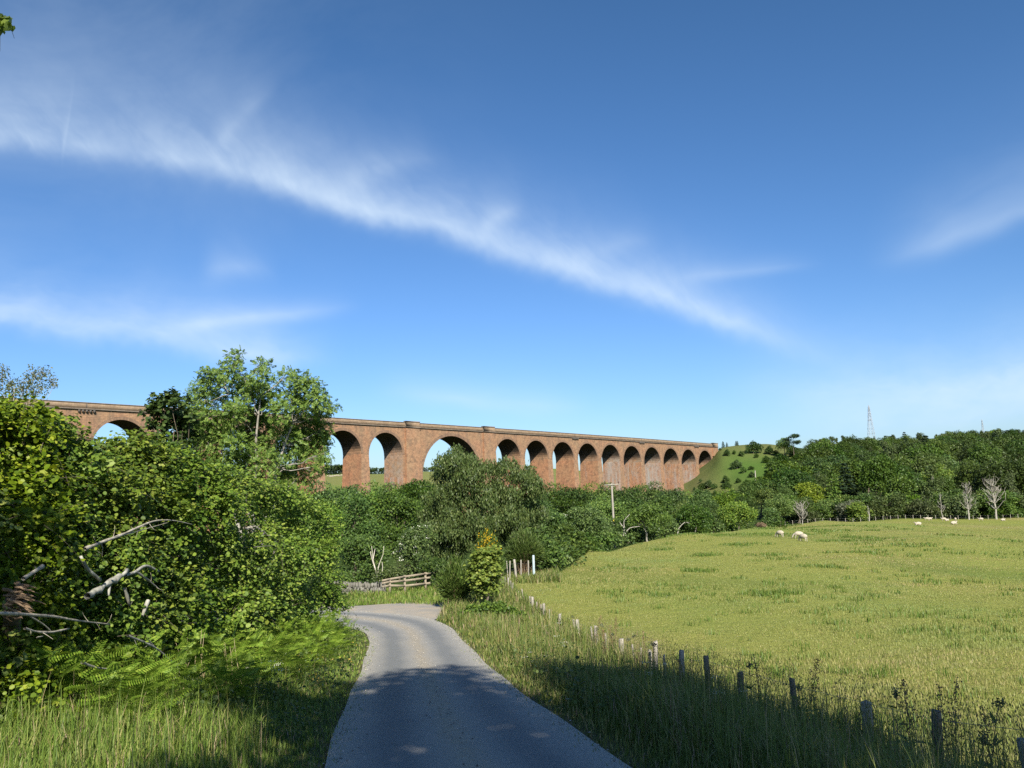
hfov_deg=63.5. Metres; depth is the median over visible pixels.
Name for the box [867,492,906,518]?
bushy tree
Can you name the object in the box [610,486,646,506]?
riverside tree
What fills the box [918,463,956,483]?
broadleaf tree
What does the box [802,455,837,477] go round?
oak tree
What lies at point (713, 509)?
riverside tree
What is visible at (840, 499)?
bushy tree
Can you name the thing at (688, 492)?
riverside tree
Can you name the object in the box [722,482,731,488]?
thorn bush
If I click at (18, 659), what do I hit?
hazel bush
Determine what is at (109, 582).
dead branch
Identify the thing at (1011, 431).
oak tree
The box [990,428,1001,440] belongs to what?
birch tree
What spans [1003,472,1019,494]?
birch tree
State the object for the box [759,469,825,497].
oak tree
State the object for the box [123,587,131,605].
dead stub
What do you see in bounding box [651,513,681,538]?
understorey bush
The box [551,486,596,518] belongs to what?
riverside tree
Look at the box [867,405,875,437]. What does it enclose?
pylon
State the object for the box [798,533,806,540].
sheep
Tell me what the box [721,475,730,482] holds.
thorn bush
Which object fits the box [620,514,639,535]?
dead limbs
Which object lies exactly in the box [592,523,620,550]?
understorey bush
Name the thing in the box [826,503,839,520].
bushy tree
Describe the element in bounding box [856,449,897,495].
oak tree
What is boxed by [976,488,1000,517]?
bushy tree
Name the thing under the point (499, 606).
bramble
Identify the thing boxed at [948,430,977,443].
oak tree
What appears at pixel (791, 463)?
broadleaf tree
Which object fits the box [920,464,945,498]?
birch tree
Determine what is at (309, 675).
buttercups
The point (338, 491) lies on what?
riverside tree
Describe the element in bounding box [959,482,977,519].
dead tree
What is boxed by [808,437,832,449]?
broadleaf tree
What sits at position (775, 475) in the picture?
oak tree
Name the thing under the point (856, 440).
oak tree
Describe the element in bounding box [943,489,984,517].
bushy tree
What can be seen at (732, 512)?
bush
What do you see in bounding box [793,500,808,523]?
dead tree
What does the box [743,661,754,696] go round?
thistle
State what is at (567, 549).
understorey bush
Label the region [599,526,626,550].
understorey bush
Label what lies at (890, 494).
bushy tree
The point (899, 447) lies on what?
oak tree
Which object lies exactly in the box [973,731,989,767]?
thistle
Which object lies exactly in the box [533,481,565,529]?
riverside tree
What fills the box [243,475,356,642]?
hazel bush
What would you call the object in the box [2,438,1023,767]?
ground
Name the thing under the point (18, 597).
splintered stump
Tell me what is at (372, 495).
riverside tree
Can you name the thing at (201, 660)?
dry stalks
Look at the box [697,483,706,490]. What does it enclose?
thorn bush
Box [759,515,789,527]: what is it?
understorey bush
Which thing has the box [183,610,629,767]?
road
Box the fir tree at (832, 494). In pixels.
[823,471,841,502]
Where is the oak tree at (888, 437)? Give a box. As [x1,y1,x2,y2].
[875,436,893,449]
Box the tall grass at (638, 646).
[583,616,1023,767]
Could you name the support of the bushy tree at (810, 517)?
on the ground at (716, 468)
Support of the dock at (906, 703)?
on the ground at (716, 468)
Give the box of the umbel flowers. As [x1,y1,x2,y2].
[244,619,752,693]
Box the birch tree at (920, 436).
[913,432,925,445]
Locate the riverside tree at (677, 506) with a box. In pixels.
[672,499,698,516]
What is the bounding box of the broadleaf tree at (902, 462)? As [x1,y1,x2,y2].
[892,452,910,470]
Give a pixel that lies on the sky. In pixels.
(744, 222)
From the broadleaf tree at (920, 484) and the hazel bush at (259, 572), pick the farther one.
the broadleaf tree at (920, 484)
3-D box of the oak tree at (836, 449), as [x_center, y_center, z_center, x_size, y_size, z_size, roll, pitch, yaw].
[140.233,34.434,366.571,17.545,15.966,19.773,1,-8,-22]
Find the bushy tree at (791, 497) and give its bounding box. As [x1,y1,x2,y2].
[776,494,798,521]
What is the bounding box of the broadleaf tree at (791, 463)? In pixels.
[782,460,812,472]
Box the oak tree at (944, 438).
[936,435,959,444]
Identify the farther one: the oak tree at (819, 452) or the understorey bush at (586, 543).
the oak tree at (819, 452)
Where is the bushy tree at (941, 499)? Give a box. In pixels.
[929,491,957,517]
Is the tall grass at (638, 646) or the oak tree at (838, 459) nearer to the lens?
the tall grass at (638, 646)
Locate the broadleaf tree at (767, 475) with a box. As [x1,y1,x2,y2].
[748,458,818,485]
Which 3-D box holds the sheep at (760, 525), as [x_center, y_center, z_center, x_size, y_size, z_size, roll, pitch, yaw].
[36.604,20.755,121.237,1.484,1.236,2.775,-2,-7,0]
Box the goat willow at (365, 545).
[334,532,391,586]
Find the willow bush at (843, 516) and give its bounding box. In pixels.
[833,499,865,521]
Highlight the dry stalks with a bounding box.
[172,630,241,688]
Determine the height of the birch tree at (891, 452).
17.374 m
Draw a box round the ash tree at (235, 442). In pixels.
[175,345,342,553]
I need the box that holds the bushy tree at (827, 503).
[814,498,835,520]
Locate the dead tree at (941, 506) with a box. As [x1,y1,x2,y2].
[937,495,944,517]
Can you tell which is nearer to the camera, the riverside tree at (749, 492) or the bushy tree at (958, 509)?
the bushy tree at (958, 509)
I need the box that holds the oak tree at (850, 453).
[844,448,869,458]
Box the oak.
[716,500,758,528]
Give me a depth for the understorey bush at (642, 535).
107.31 m
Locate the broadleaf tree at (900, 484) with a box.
[872,472,919,497]
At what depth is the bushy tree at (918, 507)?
191.57 m
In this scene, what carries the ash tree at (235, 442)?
on the ground at (716, 468)
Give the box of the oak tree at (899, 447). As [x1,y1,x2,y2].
[881,440,921,457]
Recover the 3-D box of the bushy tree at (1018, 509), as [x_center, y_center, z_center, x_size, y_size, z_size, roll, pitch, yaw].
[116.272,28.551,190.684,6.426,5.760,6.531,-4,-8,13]
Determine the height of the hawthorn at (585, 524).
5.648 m
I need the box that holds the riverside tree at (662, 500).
[641,495,677,517]
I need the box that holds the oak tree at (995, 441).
[985,435,1013,450]
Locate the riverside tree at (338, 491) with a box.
[326,484,367,555]
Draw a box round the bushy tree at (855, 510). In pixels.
[844,501,873,521]
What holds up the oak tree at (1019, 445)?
on the ground at (716, 468)
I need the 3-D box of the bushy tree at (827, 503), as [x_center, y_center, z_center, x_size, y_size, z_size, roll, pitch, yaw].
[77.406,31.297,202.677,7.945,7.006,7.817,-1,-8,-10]
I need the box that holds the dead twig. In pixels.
[243,525,272,547]
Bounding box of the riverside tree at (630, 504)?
[617,495,645,514]
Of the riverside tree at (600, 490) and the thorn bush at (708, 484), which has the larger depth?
the thorn bush at (708, 484)
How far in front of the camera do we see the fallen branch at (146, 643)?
12.32 m
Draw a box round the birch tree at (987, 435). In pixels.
[984,432,989,439]
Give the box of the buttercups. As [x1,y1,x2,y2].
[257,638,353,688]
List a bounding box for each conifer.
[326,464,333,474]
[331,464,340,473]
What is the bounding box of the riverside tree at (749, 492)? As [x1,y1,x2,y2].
[732,481,760,507]
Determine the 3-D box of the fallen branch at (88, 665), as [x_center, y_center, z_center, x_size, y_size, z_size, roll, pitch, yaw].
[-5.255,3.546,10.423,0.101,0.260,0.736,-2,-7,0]
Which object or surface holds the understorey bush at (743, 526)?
on the ground at (716, 468)
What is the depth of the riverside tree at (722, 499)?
196.20 m
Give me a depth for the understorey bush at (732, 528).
136.75 m
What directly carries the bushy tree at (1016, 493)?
on the ground at (716, 468)
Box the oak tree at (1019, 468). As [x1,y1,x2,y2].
[1000,451,1023,493]
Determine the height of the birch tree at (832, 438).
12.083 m
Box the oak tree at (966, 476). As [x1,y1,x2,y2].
[953,457,980,491]
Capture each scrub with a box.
[370,562,409,584]
[414,556,447,584]
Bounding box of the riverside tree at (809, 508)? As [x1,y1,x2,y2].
[784,497,814,522]
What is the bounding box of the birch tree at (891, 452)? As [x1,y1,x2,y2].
[885,446,896,458]
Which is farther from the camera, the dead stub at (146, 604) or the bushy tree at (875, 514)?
the bushy tree at (875, 514)
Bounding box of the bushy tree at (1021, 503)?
[1015,493,1023,516]
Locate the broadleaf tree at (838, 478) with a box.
[826,472,850,493]
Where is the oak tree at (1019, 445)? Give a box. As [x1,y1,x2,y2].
[1004,438,1023,455]
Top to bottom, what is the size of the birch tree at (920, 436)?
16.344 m
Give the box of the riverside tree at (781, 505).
[763,493,795,523]
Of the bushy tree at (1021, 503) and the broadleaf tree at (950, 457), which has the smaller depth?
the bushy tree at (1021, 503)
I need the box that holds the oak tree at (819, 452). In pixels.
[798,445,837,464]
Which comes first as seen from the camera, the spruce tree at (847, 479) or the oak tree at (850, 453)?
the spruce tree at (847, 479)
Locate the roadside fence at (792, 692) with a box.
[501,577,1023,767]
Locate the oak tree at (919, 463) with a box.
[906,451,951,474]
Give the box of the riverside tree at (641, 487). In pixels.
[628,483,665,495]
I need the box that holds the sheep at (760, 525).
[756,522,766,527]
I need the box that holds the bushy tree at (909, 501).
[899,495,915,516]
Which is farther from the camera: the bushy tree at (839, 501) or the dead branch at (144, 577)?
the bushy tree at (839, 501)
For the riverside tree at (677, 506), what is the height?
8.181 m
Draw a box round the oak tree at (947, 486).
[925,470,956,496]
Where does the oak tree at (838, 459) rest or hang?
on the ground at (716, 468)
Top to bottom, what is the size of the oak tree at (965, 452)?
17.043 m
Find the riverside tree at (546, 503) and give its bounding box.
[521,491,551,523]
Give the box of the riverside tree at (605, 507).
[588,493,626,522]
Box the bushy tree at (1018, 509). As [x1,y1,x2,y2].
[1000,496,1023,517]
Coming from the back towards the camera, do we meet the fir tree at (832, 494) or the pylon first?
the pylon
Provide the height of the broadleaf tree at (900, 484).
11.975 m
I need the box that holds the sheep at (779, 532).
[775,530,783,536]
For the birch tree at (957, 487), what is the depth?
264.22 m
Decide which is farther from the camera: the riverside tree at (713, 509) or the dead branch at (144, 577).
the riverside tree at (713, 509)
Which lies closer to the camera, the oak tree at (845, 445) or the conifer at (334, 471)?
the oak tree at (845, 445)
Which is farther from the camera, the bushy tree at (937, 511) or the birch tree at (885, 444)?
the birch tree at (885, 444)
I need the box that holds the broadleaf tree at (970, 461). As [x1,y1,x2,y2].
[957,456,977,466]
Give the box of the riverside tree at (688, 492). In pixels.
[684,491,697,499]
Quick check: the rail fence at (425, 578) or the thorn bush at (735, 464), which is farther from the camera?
the thorn bush at (735, 464)
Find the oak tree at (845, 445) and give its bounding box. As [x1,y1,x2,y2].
[835,441,854,450]
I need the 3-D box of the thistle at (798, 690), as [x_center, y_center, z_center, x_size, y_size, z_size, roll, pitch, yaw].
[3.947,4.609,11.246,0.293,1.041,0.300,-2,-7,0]
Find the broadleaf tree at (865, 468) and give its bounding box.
[853,454,890,488]
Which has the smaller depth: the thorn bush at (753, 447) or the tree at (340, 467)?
the thorn bush at (753, 447)
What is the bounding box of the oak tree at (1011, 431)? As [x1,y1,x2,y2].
[1003,429,1019,435]
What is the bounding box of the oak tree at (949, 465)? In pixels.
[912,450,957,473]
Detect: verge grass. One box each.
[0,584,468,767]
[435,566,1023,767]
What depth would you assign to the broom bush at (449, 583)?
42.04 m
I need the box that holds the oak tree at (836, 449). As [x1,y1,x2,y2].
[808,443,846,457]
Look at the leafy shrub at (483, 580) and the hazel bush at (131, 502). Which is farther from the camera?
the leafy shrub at (483, 580)
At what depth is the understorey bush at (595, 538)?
86.03 m
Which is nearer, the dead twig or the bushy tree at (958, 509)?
the dead twig
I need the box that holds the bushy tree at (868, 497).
[855,493,889,519]
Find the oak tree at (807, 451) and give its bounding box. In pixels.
[796,444,824,461]
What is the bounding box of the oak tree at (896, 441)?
[880,440,906,446]
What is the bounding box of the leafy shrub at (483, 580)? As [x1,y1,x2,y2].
[460,544,504,602]
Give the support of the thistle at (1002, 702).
on the ground at (716, 468)
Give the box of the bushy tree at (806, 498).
[791,496,820,522]
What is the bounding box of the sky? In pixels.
[0,0,1023,475]
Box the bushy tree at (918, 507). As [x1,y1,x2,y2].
[904,495,934,517]
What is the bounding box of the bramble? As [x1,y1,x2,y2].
[457,599,528,619]
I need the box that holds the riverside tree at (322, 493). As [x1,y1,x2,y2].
[305,479,352,558]
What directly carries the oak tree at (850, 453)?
on the ground at (716, 468)
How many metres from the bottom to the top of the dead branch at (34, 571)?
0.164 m
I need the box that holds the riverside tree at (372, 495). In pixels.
[336,479,407,534]
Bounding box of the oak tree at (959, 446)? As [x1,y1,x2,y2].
[950,439,990,461]
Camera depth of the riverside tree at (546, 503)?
166.35 m
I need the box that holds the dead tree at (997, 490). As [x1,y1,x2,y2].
[982,476,1005,518]
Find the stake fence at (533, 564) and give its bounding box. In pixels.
[506,555,534,577]
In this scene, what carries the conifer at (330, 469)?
on the ground at (716, 468)
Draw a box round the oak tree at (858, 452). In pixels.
[851,448,876,492]
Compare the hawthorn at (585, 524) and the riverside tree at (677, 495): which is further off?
the riverside tree at (677, 495)
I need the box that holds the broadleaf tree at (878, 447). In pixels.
[874,442,890,451]
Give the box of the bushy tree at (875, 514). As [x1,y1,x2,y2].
[862,503,882,519]
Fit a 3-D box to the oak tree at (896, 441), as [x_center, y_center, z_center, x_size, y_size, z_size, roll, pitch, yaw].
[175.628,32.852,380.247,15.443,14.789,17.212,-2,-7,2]
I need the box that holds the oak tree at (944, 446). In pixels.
[919,438,956,460]
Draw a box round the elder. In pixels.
[390,523,440,586]
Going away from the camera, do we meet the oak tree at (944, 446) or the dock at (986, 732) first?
the dock at (986, 732)
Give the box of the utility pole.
[604,481,618,547]
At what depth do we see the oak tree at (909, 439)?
427.64 m
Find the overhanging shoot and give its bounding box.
[0,13,14,35]
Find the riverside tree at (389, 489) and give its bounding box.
[365,481,406,547]
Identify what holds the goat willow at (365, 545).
on the ground at (716, 468)
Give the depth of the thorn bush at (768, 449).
446.39 m
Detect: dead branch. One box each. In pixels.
[21,564,44,580]
[79,555,159,599]
[83,519,192,554]
[134,570,160,589]
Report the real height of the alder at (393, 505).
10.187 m
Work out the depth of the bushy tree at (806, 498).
197.21 m
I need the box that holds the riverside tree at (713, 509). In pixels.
[700,498,723,520]
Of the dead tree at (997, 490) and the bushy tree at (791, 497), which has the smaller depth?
the dead tree at (997, 490)
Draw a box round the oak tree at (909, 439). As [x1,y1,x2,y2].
[899,435,917,442]
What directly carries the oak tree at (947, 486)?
on the ground at (716, 468)
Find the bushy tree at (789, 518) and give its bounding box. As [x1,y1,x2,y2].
[781,499,812,522]
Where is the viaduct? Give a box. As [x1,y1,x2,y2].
[6,397,717,532]
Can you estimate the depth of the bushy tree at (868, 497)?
195.37 m
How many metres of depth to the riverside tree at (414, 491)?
156.91 m
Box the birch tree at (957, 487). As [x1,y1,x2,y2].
[955,473,975,493]
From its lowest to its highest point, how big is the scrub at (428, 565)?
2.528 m
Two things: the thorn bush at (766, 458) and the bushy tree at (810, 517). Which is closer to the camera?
the bushy tree at (810, 517)
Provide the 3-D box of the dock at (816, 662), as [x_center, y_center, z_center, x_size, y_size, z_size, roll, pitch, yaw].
[4.080,4.473,11.360,0.469,1.340,0.388,-2,-7,0]
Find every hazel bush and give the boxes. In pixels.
[0,389,107,723]
[0,405,36,719]
[0,405,175,699]
[59,426,212,675]
[136,432,262,662]
[192,457,318,652]
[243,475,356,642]
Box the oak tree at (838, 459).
[821,454,850,468]
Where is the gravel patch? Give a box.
[311,601,510,619]
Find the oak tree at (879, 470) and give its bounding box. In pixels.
[852,452,900,497]
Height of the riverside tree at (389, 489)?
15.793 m
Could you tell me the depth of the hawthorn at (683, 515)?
116.87 m
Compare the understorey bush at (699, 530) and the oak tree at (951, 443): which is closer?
the understorey bush at (699, 530)
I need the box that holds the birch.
[0,363,57,407]
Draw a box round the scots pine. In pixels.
[782,433,801,458]
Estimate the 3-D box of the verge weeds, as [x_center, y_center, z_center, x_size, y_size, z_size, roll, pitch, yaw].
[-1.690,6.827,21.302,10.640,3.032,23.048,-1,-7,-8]
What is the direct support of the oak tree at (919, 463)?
on the ground at (716, 468)
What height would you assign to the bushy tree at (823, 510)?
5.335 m
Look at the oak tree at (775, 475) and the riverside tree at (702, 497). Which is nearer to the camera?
the riverside tree at (702, 497)
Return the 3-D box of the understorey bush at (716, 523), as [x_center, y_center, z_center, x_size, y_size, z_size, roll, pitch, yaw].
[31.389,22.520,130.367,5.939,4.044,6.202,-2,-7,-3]
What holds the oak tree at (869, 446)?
on the ground at (716, 468)
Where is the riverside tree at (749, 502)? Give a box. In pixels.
[733,495,760,520]
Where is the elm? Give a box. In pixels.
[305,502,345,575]
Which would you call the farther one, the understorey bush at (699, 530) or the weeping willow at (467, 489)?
the understorey bush at (699, 530)
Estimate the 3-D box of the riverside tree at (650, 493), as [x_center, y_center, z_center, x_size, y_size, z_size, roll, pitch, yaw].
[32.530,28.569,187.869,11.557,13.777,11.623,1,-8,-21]
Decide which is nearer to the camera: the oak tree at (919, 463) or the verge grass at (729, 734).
the verge grass at (729, 734)
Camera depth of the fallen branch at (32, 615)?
10.21 m
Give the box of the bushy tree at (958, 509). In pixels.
[934,492,979,518]
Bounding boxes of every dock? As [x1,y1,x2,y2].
[601,629,607,657]
[750,654,773,714]
[805,658,822,726]
[891,678,929,758]
[932,684,967,763]
[944,677,963,765]
[976,708,1001,764]
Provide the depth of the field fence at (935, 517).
184.94 m
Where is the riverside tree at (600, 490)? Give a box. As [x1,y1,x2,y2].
[591,481,618,505]
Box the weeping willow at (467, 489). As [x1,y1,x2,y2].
[412,442,552,561]
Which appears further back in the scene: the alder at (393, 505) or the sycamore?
the alder at (393, 505)
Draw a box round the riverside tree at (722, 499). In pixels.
[711,487,746,507]
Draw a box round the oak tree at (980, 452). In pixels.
[963,441,1004,466]
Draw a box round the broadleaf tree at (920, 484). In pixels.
[906,471,928,495]
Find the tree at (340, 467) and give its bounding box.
[337,464,342,473]
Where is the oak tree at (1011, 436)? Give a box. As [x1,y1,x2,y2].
[998,433,1023,441]
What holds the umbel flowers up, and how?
on the ground at (716, 468)
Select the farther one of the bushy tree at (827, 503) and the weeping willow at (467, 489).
the bushy tree at (827, 503)
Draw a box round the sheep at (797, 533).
[792,531,802,537]
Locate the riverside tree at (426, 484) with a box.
[396,478,433,520]
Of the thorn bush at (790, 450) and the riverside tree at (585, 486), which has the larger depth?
the thorn bush at (790, 450)
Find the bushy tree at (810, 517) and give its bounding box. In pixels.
[801,508,822,522]
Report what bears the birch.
on the ground at (716, 468)
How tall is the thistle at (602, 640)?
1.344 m
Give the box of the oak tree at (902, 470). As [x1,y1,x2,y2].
[866,458,924,495]
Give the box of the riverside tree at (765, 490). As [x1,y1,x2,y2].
[752,482,783,508]
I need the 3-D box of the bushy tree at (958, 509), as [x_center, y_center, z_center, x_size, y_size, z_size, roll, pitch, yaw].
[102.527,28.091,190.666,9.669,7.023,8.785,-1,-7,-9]
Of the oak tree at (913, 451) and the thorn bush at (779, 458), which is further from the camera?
the thorn bush at (779, 458)
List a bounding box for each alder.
[334,487,384,576]
[368,485,424,579]
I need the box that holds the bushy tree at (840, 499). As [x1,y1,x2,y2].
[831,493,857,521]
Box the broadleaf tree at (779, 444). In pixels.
[775,437,791,454]
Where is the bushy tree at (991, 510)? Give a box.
[979,491,1017,517]
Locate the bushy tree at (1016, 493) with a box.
[1000,492,1022,516]
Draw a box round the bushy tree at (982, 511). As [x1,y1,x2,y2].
[973,503,987,516]
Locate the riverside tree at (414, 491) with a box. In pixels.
[397,481,435,527]
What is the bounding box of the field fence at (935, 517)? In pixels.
[792,514,1021,523]
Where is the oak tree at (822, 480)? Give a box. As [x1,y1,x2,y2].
[807,472,834,499]
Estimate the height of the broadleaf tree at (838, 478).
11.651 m
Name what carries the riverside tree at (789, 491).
on the ground at (716, 468)
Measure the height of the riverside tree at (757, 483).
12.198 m
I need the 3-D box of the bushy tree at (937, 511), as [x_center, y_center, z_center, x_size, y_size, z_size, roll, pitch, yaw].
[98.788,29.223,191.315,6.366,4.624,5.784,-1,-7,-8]
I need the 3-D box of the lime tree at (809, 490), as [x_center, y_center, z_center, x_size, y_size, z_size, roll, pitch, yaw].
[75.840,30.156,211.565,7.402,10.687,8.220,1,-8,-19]
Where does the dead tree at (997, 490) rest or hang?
on the ground at (716, 468)
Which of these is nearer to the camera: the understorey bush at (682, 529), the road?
the road
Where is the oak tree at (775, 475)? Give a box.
[770,466,811,484]
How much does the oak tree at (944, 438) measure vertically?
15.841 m
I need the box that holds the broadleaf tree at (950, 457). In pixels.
[939,454,959,476]
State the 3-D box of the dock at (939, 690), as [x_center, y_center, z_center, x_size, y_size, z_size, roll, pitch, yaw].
[4.441,3.785,8.486,0.265,1.333,0.436,2,-8,-26]
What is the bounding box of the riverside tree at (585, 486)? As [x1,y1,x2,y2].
[577,481,616,497]
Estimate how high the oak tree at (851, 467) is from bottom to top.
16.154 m
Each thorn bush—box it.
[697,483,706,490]
[702,480,711,488]
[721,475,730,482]
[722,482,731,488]
[729,459,742,468]
[740,467,746,472]
[744,441,763,453]
[747,471,754,477]
[761,455,770,462]
[764,445,772,453]
[771,452,789,464]
[786,445,799,454]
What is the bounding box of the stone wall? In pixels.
[328,580,386,593]
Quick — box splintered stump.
[1,581,43,686]
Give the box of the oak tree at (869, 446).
[863,443,874,453]
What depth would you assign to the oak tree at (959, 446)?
363.85 m
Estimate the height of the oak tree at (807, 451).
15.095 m
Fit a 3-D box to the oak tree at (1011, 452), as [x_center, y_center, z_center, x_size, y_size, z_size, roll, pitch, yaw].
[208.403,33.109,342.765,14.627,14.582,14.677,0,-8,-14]
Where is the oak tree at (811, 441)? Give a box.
[802,439,820,450]
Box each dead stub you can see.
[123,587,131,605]
[141,599,149,616]
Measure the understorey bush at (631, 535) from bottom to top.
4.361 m
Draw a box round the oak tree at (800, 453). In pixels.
[795,448,806,460]
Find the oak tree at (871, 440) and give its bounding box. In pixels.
[853,436,877,448]
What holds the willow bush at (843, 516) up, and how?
on the ground at (716, 468)
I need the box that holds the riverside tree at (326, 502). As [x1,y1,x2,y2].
[255,487,337,540]
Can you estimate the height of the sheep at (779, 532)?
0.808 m
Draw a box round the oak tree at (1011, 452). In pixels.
[1002,447,1023,460]
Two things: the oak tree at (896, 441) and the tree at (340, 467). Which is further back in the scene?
the tree at (340, 467)
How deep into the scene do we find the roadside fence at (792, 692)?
14.58 m
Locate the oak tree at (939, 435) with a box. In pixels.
[934,431,959,439]
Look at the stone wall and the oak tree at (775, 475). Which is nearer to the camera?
the stone wall
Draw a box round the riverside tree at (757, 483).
[750,478,771,517]
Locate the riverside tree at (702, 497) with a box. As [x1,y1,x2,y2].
[686,488,718,507]
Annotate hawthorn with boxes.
[532,506,569,534]
[556,505,611,538]
[619,503,673,541]
[675,502,713,531]
[760,507,780,526]
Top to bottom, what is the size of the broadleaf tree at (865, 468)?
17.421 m
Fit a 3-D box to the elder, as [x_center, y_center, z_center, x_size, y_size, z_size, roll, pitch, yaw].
[-7.312,12.991,62.128,4.022,5.042,4.012,-2,-7,0]
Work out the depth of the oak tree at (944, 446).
337.78 m
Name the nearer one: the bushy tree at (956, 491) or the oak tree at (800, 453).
the bushy tree at (956, 491)
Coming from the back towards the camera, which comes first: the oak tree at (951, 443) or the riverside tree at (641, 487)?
the oak tree at (951, 443)
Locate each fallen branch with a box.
[0,612,111,633]
[23,627,69,637]
[81,661,106,669]
[127,635,193,680]
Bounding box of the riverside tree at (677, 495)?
[654,487,692,511]
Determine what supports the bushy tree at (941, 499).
on the ground at (716, 468)
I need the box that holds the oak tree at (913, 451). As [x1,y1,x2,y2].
[901,442,948,460]
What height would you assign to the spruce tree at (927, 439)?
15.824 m
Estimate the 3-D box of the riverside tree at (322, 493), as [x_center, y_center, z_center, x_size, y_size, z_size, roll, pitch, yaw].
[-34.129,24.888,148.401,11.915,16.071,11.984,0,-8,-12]
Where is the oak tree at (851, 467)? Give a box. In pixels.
[820,457,868,491]
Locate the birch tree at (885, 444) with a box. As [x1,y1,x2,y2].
[877,440,888,452]
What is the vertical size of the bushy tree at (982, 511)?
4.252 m
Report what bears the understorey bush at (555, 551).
on the ground at (716, 468)
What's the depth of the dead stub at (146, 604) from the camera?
13.04 m
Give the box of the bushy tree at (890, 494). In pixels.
[881,492,910,517]
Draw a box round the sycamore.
[137,386,200,474]
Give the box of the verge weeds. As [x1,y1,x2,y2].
[159,616,812,754]
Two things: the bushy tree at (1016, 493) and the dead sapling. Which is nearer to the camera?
the dead sapling
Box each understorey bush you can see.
[503,532,569,573]
[524,524,586,568]
[543,535,580,567]
[545,523,604,559]
[573,531,604,556]
[583,531,610,551]
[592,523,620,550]
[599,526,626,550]
[605,518,641,547]
[617,518,656,543]
[631,518,665,542]
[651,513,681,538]
[663,517,696,537]
[684,523,709,533]
[703,516,729,532]
[713,519,737,531]
[733,521,753,530]
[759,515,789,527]
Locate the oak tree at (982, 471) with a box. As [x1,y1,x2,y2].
[968,455,1019,492]
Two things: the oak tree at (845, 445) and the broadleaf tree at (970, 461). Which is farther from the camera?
the oak tree at (845, 445)
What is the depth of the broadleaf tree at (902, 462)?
293.60 m
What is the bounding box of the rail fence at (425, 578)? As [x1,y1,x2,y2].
[382,571,437,592]
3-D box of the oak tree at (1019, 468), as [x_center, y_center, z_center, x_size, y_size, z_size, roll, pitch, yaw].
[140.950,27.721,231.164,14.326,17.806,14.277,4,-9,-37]
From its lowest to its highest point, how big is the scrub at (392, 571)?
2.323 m
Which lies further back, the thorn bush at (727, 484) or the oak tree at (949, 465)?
the thorn bush at (727, 484)
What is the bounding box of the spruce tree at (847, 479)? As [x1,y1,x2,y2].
[834,463,863,502]
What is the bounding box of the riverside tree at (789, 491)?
[768,483,796,500]
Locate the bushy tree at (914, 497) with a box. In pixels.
[905,494,929,516]
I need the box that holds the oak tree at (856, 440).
[842,434,864,445]
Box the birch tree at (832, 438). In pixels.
[828,436,836,445]
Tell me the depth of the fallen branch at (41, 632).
9.79 m
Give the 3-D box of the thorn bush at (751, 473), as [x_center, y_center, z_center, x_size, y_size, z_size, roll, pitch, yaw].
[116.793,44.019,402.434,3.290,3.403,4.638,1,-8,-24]
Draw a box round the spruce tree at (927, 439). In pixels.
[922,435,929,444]
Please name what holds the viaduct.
on the ground at (716, 468)
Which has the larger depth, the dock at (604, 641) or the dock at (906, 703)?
the dock at (604, 641)
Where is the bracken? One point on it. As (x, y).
(72, 663)
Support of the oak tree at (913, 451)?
on the ground at (716, 468)
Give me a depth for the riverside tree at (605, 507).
142.11 m
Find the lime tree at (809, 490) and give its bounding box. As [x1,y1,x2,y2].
[793,481,825,502]
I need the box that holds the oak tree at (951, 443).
[939,437,964,468]
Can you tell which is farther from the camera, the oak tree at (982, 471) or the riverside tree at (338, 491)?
the oak tree at (982, 471)
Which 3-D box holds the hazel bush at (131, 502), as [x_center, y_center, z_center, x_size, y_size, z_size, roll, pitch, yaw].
[-7.035,3.295,15.697,2.604,4.944,5.793,1,-8,-20]
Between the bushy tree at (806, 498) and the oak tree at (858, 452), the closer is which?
the bushy tree at (806, 498)
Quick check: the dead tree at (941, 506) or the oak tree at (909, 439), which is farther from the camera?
the oak tree at (909, 439)
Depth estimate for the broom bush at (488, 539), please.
45.04 m
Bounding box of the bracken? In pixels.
[0,608,361,734]
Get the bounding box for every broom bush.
[432,553,472,604]
[469,527,507,599]
[502,525,547,572]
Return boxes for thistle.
[600,623,609,661]
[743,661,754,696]
[790,683,806,724]
[889,687,908,756]
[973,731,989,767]
[976,697,1006,766]
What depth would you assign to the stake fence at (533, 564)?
58.39 m
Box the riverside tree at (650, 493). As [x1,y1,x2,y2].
[634,481,676,503]
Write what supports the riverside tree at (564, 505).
on the ground at (716, 468)
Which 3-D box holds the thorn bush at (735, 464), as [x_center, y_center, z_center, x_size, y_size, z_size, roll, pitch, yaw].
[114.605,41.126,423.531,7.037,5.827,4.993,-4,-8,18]
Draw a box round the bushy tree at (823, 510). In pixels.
[810,503,832,521]
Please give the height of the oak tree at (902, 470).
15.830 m
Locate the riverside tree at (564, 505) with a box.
[550,495,594,526]
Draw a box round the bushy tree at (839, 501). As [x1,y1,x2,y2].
[833,495,861,520]
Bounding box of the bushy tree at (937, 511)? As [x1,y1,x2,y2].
[927,501,952,517]
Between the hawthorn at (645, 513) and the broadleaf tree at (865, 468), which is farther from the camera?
the broadleaf tree at (865, 468)
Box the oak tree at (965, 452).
[954,444,1013,464]
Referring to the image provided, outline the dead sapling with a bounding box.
[370,547,383,581]

